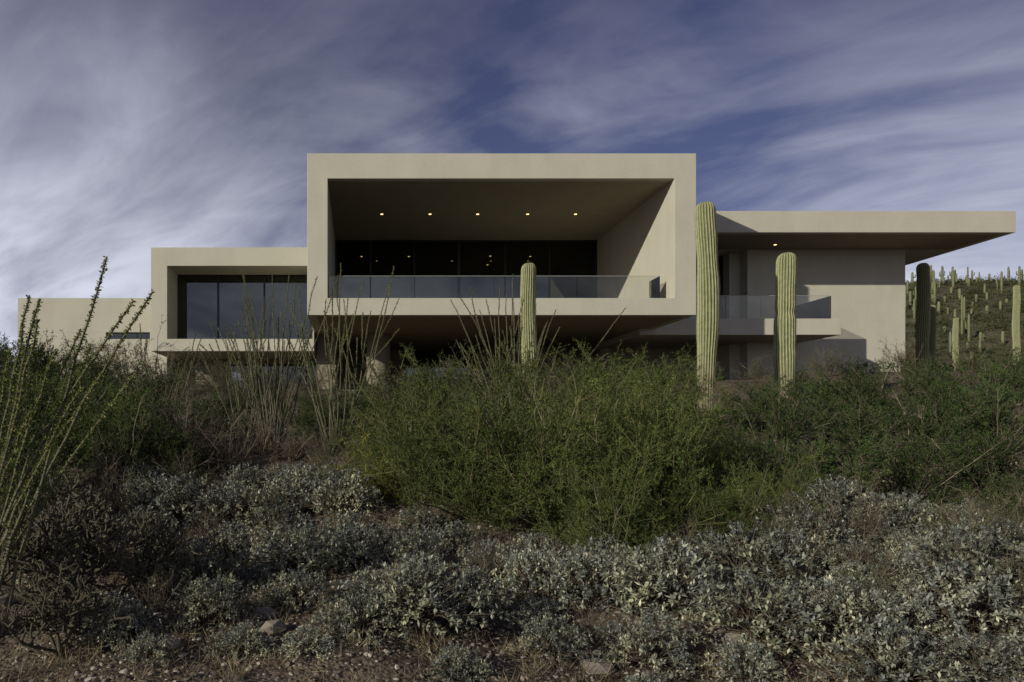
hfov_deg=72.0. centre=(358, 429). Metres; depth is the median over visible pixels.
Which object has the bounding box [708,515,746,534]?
brittlebush
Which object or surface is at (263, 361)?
head
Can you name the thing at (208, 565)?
brittlebush
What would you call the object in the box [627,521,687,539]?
brittlebush
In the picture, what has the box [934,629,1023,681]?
brittlebush
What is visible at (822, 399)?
desert hackberry shrub
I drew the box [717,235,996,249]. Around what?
wing soffit
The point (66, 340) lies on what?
mesquite shrub
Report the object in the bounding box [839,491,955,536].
brittlebush
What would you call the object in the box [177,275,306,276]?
window head
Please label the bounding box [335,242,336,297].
terrace window mullion
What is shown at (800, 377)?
desert hackberry shrub
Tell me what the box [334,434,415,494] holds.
yellow green shrub
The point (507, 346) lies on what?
ocotillo
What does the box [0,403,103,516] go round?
desert hackberry shrub
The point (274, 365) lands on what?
window head
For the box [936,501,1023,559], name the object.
brittlebush
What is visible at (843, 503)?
brittlebush
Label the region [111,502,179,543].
brittlebush
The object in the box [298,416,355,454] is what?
mesquite shrub
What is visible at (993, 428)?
desert hackberry shrub
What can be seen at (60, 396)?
creosote bush
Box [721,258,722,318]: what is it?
wing window mullion
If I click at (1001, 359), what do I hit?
desert hackberry shrub
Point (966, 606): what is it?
brittlebush
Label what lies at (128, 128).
sky
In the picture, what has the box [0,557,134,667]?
staghorn cholla
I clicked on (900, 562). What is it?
brittlebush
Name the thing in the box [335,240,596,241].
terrace window head
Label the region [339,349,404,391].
wall
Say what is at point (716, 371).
mesquite shrub
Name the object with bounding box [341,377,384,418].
desert hackberry shrub
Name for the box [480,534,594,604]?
brittlebush
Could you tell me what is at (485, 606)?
brittlebush
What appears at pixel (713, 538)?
brittlebush
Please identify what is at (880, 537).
brittlebush
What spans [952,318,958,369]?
saguaro cactus
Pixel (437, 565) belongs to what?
brittlebush
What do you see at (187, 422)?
dry twig shrub
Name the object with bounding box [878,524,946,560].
brittlebush
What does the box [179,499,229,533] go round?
dry twig shrub
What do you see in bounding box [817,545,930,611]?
shrub
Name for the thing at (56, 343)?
garage block base
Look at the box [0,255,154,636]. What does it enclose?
ocotillo
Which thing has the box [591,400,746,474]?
creosote bush
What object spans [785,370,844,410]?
desert hackberry shrub
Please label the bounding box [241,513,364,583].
brittlebush
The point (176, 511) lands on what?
brittlebush
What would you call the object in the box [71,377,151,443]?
desert hackberry shrub
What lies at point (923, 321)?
saguaro cactus
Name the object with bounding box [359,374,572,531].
creosote bush
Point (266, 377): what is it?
mesquite shrub
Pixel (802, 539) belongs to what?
brittlebush
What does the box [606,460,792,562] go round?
creosote bush
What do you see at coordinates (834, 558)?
brittlebush
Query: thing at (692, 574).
brittlebush
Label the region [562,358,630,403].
mesquite shrub
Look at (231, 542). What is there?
brittlebush
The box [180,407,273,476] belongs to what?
dry twig shrub
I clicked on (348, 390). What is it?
mesquite shrub
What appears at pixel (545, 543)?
brittlebush
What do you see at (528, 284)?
saguaro cactus
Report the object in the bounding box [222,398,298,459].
dry twig shrub
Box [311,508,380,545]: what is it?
brittlebush
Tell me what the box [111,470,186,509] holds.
brittlebush
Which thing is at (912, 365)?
desert hackberry shrub
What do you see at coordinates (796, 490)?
creosote bush
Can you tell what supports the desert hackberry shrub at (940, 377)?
on the desert ground at (384, 673)
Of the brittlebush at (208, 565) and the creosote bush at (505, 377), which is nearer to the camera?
the brittlebush at (208, 565)
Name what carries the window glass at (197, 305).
attached to the frame at (169, 265)
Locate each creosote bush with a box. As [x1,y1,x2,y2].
[1,360,144,452]
[41,378,190,463]
[306,414,427,491]
[331,374,511,509]
[336,343,495,494]
[338,366,459,437]
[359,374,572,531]
[390,348,733,533]
[443,335,603,462]
[487,376,745,561]
[497,351,749,503]
[511,361,649,442]
[518,337,690,483]
[523,438,696,579]
[533,366,837,554]
[558,341,708,444]
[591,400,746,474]
[604,346,744,434]
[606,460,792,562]
[619,390,771,501]
[670,449,826,533]
[702,442,832,521]
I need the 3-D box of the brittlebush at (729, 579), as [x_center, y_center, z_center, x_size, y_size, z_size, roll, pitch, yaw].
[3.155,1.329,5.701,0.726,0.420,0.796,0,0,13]
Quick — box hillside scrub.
[905,274,1023,371]
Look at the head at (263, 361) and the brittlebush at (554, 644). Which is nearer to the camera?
the brittlebush at (554, 644)
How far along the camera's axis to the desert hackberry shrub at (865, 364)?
23.80 m
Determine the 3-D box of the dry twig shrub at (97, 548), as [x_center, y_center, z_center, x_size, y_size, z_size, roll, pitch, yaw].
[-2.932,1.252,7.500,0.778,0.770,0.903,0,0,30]
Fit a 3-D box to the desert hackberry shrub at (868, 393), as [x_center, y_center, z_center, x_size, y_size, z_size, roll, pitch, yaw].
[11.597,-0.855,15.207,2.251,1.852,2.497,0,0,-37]
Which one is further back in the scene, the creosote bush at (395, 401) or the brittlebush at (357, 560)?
the creosote bush at (395, 401)
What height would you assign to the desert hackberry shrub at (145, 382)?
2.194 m
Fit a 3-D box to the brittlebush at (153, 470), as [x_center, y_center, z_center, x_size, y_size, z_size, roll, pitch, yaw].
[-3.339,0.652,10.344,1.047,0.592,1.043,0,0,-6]
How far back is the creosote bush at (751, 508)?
7.99 m
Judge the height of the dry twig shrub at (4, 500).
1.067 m
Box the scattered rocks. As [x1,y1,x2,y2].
[0,404,1023,678]
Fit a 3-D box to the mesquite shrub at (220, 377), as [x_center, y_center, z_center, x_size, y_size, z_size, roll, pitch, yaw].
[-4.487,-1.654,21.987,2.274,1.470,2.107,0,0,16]
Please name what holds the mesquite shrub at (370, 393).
on the desert ground at (384, 673)
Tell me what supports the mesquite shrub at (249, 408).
on the desert ground at (384, 673)
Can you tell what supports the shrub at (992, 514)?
on the desert ground at (384, 673)
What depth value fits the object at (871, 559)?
6.00 m
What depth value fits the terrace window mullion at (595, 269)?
39.67 m
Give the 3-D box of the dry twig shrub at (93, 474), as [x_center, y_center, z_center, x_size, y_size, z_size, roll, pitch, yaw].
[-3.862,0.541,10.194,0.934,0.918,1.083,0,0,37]
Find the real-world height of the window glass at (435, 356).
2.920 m
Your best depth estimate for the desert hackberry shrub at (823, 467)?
9.34 m
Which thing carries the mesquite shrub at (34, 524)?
on the desert ground at (384, 673)
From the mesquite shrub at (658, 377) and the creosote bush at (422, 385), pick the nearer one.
the creosote bush at (422, 385)
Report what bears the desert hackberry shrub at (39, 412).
on the desert ground at (384, 673)
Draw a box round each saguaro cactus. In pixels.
[520,263,537,400]
[694,201,720,410]
[772,252,797,407]
[915,263,930,372]
[929,305,936,366]
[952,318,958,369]
[1012,285,1020,369]
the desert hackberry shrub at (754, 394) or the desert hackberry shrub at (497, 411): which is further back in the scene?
the desert hackberry shrub at (754, 394)
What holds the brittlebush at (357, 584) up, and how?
on the desert ground at (384, 673)
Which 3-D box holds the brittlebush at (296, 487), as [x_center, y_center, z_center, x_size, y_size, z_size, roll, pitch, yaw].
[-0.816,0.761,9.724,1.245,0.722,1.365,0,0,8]
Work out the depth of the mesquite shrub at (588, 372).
24.91 m
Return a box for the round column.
[367,333,389,391]
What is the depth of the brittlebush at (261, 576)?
6.24 m
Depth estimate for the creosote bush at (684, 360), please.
13.92 m
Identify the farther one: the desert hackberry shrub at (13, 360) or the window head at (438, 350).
the window head at (438, 350)
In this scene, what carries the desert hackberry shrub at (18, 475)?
on the desert ground at (384, 673)
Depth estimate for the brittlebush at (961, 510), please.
8.08 m
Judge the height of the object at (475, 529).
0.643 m
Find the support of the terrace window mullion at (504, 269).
attached to the terrace ceiling
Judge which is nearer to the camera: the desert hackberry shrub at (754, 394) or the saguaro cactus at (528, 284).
the desert hackberry shrub at (754, 394)
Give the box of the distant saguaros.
[905,265,1023,358]
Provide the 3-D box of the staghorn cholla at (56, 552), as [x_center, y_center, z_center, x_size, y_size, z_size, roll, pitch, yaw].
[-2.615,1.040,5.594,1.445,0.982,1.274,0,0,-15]
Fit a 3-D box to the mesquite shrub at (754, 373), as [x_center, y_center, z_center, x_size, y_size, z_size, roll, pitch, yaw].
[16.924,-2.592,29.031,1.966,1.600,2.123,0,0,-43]
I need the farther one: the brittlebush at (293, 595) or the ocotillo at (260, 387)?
the ocotillo at (260, 387)
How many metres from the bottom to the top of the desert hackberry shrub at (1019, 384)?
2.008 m
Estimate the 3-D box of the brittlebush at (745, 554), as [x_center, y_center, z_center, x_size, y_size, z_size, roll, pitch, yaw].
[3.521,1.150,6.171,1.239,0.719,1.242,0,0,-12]
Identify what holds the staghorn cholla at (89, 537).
on the desert ground at (384, 673)
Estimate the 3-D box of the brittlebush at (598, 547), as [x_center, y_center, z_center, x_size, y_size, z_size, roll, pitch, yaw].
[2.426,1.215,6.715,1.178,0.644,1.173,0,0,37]
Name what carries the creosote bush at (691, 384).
on the desert ground at (384, 673)
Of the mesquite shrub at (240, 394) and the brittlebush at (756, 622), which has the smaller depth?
the brittlebush at (756, 622)
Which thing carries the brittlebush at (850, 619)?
on the desert ground at (384, 673)
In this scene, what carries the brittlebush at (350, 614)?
on the desert ground at (384, 673)
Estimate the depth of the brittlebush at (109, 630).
4.85 m
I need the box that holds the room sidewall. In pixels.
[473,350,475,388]
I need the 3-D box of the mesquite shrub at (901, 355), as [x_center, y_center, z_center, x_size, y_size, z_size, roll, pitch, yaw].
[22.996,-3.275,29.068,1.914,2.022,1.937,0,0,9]
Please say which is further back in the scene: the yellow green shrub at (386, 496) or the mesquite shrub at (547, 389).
the mesquite shrub at (547, 389)
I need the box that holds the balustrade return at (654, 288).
[649,276,659,297]
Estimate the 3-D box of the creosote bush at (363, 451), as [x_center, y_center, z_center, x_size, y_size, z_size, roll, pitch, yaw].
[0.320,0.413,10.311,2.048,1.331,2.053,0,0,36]
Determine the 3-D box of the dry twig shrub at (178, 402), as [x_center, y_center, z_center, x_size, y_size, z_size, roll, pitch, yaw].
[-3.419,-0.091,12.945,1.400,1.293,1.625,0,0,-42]
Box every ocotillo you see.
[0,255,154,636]
[108,323,203,437]
[199,303,266,443]
[200,270,337,447]
[280,263,400,449]
[438,275,625,435]
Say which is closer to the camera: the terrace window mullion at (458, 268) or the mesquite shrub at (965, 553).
the mesquite shrub at (965, 553)
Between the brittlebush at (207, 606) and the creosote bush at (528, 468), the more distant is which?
the creosote bush at (528, 468)
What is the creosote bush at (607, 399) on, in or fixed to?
on the desert ground at (384, 673)
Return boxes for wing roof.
[696,211,1015,264]
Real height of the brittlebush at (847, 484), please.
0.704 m
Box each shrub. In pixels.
[0,330,68,401]
[0,335,51,384]
[0,340,52,395]
[0,348,71,437]
[0,362,114,469]
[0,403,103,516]
[0,433,93,535]
[0,469,55,521]
[3,451,124,517]
[7,501,87,558]
[9,354,145,438]
[16,330,67,379]
[44,366,193,453]
[48,336,162,405]
[55,330,119,385]
[63,332,129,379]
[64,387,182,483]
[64,436,131,487]
[68,336,173,396]
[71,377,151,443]
[74,512,123,571]
[79,455,154,521]
[116,315,213,408]
[127,344,230,394]
[129,418,218,480]
[129,565,189,620]
[132,440,223,494]
[142,378,247,474]
[144,359,233,421]
[144,390,222,447]
[144,392,221,448]
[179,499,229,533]
[180,383,259,433]
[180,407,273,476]
[189,361,241,395]
[192,344,247,393]
[217,359,268,405]
[220,381,268,420]
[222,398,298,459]
[225,347,279,393]
[245,359,297,397]
[250,382,305,427]
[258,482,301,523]
[261,512,299,544]
[267,416,320,461]
[278,463,328,494]
[282,357,336,396]
[282,395,332,441]
[284,382,328,413]
[288,390,347,428]
[297,428,349,478]
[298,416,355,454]
[306,389,365,436]
[319,375,365,405]
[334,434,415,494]
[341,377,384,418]
[347,371,393,409]
[361,362,396,396]
[366,460,422,506]
[369,559,409,601]
[376,363,420,391]
[377,369,472,432]
[397,356,471,409]
[399,379,600,491]
[435,339,491,394]
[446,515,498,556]
[453,532,508,582]
[454,363,527,419]
[481,356,562,394]
[519,369,574,418]
[537,353,594,394]
[560,343,619,390]
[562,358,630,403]
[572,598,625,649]
[625,351,684,394]
[656,505,731,570]
[682,356,736,382]
[702,381,847,473]
[702,422,774,478]
[715,430,819,492]
[724,371,815,435]
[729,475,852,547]
[730,351,773,379]
[733,497,844,571]
[735,381,784,413]
[743,544,831,591]
[759,368,853,443]
[761,364,815,387]
[767,424,900,506]
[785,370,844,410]
[794,390,947,475]
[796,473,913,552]
[798,342,865,376]
[806,351,939,429]
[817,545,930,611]
[829,357,885,392]
[830,366,928,412]
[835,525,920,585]
[841,428,995,510]
[849,380,1009,464]
[876,356,986,434]
[879,332,931,371]
[885,491,1022,554]
[886,418,1023,505]
[895,353,947,387]
[895,358,974,404]
[899,520,997,584]
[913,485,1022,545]
[919,345,1023,432]
[927,468,1023,539]
[939,329,1006,372]
[940,370,1023,461]
[945,464,1023,523]
[968,353,1022,386]
[974,480,1023,530]
[975,349,1023,403]
[982,343,1023,372]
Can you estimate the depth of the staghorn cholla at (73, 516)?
7.16 m
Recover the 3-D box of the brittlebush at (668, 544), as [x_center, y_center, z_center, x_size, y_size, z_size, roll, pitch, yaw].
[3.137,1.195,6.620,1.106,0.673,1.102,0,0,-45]
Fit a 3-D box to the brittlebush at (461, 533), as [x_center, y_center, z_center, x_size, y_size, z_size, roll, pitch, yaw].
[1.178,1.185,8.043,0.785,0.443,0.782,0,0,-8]
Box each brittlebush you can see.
[30,496,119,535]
[61,586,151,630]
[71,592,167,647]
[106,457,167,490]
[110,631,179,666]
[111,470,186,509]
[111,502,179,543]
[127,460,237,527]
[133,528,216,577]
[143,537,260,602]
[165,564,272,634]
[187,467,289,525]
[187,520,261,558]
[201,617,279,659]
[213,456,270,492]
[231,559,281,592]
[241,499,312,534]
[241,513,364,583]
[246,538,301,564]
[252,559,332,612]
[257,460,337,507]
[261,458,309,488]
[277,624,335,661]
[284,456,392,517]
[290,519,404,574]
[302,582,410,647]
[308,459,354,487]
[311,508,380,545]
[329,543,494,638]
[339,562,393,599]
[343,512,406,554]
[378,523,443,561]
[387,550,448,584]
[389,502,444,536]
[422,640,496,681]
[424,549,541,639]
[428,517,491,551]
[447,529,526,577]
[455,562,501,591]
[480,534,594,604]
[501,520,570,568]
[501,600,610,666]
[504,589,581,631]
[520,531,668,619]
[549,519,654,588]
[590,606,714,680]
[591,536,732,623]
[622,669,685,681]
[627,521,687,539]
[637,518,732,580]
[666,553,716,594]
[669,516,829,597]
[670,525,743,563]
[679,568,843,661]
[689,475,757,516]
[693,563,778,618]
[693,630,795,681]
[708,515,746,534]
[713,527,738,540]
[738,503,859,554]
[742,515,850,582]
[750,491,856,536]
[762,580,832,613]
[772,574,937,660]
[778,466,896,530]
[788,557,837,589]
[798,463,880,507]
[803,612,990,681]
[806,536,901,581]
[808,524,866,548]
[816,558,894,593]
[834,515,903,541]
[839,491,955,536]
[859,585,958,647]
[865,522,918,553]
[874,490,939,519]
[876,546,949,584]
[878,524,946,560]
[883,545,1023,650]
[886,515,1023,612]
[887,506,1023,576]
[894,509,935,526]
[932,497,1007,521]
[934,505,1005,530]
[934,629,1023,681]
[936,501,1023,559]
[1004,544,1023,576]
[1005,526,1023,548]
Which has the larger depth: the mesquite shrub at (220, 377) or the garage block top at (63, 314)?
the garage block top at (63, 314)
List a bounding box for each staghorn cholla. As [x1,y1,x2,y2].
[0,471,139,589]
[0,501,135,615]
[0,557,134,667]
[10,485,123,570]
[88,504,227,598]
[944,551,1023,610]
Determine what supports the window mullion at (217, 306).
on the window sill
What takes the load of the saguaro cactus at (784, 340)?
on the desert ground at (384, 673)
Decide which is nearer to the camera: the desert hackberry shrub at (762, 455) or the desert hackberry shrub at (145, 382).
the desert hackberry shrub at (762, 455)
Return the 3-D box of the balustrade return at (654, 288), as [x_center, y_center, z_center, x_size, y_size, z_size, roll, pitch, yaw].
[13.460,-6.327,31.050,0.020,1.067,1.100,0,0,0]
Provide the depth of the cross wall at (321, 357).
36.00 m
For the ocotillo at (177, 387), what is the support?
on the desert ground at (384, 673)
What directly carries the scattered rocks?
on the desert ground at (384, 673)
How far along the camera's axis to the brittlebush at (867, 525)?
7.66 m
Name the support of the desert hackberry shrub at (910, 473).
on the desert ground at (384, 673)
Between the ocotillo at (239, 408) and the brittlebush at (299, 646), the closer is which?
the brittlebush at (299, 646)
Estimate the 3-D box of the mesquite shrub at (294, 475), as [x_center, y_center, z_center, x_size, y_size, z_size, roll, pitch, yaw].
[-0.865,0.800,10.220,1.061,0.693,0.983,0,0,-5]
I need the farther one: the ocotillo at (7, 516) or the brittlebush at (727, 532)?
the brittlebush at (727, 532)
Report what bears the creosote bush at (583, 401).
on the desert ground at (384, 673)
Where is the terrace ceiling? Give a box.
[328,181,670,239]
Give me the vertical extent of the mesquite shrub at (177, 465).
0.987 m
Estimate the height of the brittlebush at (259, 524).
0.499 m
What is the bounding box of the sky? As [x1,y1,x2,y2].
[0,0,1023,354]
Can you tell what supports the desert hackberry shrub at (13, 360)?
on the desert ground at (384, 673)
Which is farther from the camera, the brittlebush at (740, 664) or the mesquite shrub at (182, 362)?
the mesquite shrub at (182, 362)
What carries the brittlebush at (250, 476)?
on the desert ground at (384, 673)
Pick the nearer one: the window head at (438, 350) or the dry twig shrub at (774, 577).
the dry twig shrub at (774, 577)
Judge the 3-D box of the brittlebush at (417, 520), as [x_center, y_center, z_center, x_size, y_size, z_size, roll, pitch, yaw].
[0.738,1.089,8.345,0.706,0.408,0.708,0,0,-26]
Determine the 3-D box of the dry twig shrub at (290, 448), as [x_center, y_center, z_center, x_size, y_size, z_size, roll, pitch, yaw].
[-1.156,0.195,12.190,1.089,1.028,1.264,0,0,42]
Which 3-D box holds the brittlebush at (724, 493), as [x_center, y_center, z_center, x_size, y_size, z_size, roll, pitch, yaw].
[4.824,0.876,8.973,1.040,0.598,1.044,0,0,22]
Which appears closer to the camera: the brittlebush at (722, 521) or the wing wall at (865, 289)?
the brittlebush at (722, 521)
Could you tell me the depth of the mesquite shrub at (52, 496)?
8.77 m
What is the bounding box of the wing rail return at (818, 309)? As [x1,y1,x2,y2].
[795,296,829,318]
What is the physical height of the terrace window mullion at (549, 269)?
5.040 m
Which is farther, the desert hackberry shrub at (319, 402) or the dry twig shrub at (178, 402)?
the desert hackberry shrub at (319, 402)
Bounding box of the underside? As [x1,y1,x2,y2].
[317,317,680,348]
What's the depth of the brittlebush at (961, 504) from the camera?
8.51 m
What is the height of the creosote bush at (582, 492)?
1.605 m
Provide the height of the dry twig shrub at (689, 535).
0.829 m
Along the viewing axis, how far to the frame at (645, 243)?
30.00 m
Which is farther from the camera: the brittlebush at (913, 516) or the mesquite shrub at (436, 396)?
the mesquite shrub at (436, 396)
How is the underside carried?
on the round column
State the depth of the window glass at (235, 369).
39.23 m
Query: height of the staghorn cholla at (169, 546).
0.847 m
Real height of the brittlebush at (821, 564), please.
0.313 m
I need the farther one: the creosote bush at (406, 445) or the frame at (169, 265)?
the frame at (169, 265)
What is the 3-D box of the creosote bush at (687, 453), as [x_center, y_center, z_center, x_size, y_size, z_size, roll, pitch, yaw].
[3.798,0.415,8.763,3.680,2.497,2.570,0,0,21]
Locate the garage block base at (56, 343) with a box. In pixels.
[18,339,184,382]
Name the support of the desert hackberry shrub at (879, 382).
on the desert ground at (384, 673)
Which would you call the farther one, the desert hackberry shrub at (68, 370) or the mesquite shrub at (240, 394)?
the mesquite shrub at (240, 394)
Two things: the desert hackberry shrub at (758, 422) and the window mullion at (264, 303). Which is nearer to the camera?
the desert hackberry shrub at (758, 422)
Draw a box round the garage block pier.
[18,332,106,338]
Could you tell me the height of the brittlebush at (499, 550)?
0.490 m
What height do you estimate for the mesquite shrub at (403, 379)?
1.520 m
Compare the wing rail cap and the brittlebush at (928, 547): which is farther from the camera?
the wing rail cap
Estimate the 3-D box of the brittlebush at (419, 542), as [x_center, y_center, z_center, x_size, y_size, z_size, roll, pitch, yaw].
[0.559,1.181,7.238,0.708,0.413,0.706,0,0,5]
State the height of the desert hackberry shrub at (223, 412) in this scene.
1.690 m
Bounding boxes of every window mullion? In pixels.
[178,276,178,338]
[217,276,218,338]
[263,276,264,338]
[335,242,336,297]
[370,242,370,297]
[414,242,414,297]
[426,351,427,389]
[457,242,459,297]
[504,242,505,297]
[549,242,550,297]
[595,242,596,297]
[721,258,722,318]
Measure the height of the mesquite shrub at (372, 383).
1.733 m
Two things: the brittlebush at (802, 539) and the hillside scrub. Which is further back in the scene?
the hillside scrub
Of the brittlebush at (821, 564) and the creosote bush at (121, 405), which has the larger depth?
the creosote bush at (121, 405)
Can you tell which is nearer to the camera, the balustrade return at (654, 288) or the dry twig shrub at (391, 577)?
the dry twig shrub at (391, 577)
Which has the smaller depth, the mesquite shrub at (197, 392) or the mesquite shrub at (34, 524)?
the mesquite shrub at (34, 524)
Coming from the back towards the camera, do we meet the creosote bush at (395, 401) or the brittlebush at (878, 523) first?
the creosote bush at (395, 401)
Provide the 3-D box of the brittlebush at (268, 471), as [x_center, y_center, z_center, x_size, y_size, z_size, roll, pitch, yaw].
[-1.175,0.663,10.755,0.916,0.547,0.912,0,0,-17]
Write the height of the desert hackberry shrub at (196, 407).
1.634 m
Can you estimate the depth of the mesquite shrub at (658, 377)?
23.94 m
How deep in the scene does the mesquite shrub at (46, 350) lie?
29.57 m
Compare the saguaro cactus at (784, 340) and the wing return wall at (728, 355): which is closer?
the saguaro cactus at (784, 340)
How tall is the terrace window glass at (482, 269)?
5.220 m
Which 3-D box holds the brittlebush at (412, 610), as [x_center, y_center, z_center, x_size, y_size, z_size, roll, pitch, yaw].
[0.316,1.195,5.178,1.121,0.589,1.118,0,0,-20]
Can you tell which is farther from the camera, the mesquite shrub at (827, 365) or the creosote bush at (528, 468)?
the mesquite shrub at (827, 365)
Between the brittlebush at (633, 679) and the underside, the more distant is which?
the underside
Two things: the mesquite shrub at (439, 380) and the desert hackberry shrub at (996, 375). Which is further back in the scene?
the mesquite shrub at (439, 380)
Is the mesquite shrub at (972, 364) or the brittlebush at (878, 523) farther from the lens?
the mesquite shrub at (972, 364)
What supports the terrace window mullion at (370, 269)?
attached to the terrace ceiling
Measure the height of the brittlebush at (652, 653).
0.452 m
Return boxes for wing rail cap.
[696,295,830,295]
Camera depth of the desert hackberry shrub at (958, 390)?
15.01 m
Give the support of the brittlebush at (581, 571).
on the desert ground at (384, 673)
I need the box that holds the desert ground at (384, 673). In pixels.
[0,281,1023,681]
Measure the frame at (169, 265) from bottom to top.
5.320 m
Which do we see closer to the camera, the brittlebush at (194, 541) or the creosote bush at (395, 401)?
the brittlebush at (194, 541)
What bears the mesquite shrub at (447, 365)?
on the desert ground at (384, 673)
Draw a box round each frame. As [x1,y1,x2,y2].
[151,247,316,361]
[307,153,695,349]
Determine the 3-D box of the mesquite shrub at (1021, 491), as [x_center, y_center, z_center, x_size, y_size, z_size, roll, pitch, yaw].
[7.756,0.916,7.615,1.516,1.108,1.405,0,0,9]
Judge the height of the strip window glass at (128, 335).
0.370 m
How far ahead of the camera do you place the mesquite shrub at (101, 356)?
28.75 m
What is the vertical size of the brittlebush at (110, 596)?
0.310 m
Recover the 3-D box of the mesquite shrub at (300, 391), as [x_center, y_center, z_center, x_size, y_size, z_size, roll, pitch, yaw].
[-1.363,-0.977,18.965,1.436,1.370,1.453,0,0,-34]
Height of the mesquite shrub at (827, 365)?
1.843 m
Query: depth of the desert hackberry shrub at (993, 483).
8.56 m
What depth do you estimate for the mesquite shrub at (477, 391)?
16.96 m
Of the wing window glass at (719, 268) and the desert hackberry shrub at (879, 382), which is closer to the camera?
the desert hackberry shrub at (879, 382)
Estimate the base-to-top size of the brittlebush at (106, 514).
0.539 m
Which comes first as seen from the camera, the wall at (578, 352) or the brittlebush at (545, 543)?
the brittlebush at (545, 543)
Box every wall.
[190,359,229,383]
[317,334,338,389]
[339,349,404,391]
[476,347,597,391]
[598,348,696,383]
[686,253,739,378]
[740,250,904,378]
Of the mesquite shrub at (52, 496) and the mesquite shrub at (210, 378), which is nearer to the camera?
the mesquite shrub at (52, 496)
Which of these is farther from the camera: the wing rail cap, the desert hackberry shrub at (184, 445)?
the wing rail cap
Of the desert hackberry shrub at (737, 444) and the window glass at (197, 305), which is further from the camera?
the window glass at (197, 305)
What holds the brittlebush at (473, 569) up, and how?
on the desert ground at (384, 673)
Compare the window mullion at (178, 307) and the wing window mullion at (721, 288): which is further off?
the wing window mullion at (721, 288)
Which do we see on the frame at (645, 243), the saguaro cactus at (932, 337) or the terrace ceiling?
the terrace ceiling
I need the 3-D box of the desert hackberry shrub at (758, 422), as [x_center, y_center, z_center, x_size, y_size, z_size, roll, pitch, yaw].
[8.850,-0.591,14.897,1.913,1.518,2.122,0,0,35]
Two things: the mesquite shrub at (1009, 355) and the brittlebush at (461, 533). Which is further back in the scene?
the mesquite shrub at (1009, 355)
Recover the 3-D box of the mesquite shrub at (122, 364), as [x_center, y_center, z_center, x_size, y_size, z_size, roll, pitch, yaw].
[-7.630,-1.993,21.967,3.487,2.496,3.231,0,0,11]
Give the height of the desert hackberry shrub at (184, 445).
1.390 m
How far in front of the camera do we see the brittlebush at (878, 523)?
7.33 m
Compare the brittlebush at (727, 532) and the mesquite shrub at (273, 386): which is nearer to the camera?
the brittlebush at (727, 532)
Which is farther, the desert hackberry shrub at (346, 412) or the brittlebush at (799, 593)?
the desert hackberry shrub at (346, 412)
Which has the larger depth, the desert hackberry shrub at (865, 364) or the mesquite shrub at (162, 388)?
the desert hackberry shrub at (865, 364)
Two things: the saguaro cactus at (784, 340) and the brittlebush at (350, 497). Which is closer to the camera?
the brittlebush at (350, 497)
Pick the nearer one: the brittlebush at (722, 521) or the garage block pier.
the brittlebush at (722, 521)
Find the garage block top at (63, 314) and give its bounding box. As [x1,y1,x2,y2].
[18,298,150,332]
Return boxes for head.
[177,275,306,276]
[229,359,316,363]
[229,364,316,365]
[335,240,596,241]
[405,350,471,350]
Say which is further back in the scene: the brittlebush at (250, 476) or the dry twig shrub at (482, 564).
the brittlebush at (250, 476)
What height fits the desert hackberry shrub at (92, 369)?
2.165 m
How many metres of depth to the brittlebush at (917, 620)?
4.99 m
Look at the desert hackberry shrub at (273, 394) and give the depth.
16.47 m
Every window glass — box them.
[107,333,149,338]
[179,277,312,338]
[231,366,316,389]
[337,242,594,297]
[406,351,471,389]
[689,258,720,318]
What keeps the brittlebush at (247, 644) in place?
on the desert ground at (384, 673)
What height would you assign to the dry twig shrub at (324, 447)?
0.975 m
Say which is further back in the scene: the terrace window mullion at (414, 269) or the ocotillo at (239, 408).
the terrace window mullion at (414, 269)
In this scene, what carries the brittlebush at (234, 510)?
on the desert ground at (384, 673)
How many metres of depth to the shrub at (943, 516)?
6.31 m
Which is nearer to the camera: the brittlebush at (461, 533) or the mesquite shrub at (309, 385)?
the brittlebush at (461, 533)
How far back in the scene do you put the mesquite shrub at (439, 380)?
20.05 m
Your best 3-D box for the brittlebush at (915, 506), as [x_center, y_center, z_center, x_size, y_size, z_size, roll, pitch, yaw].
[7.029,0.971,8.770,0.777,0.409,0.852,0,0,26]
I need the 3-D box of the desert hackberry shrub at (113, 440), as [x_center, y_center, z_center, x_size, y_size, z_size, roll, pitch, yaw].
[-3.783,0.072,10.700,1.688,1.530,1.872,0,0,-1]
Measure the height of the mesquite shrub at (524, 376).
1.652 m
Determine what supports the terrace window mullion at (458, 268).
attached to the terrace ceiling

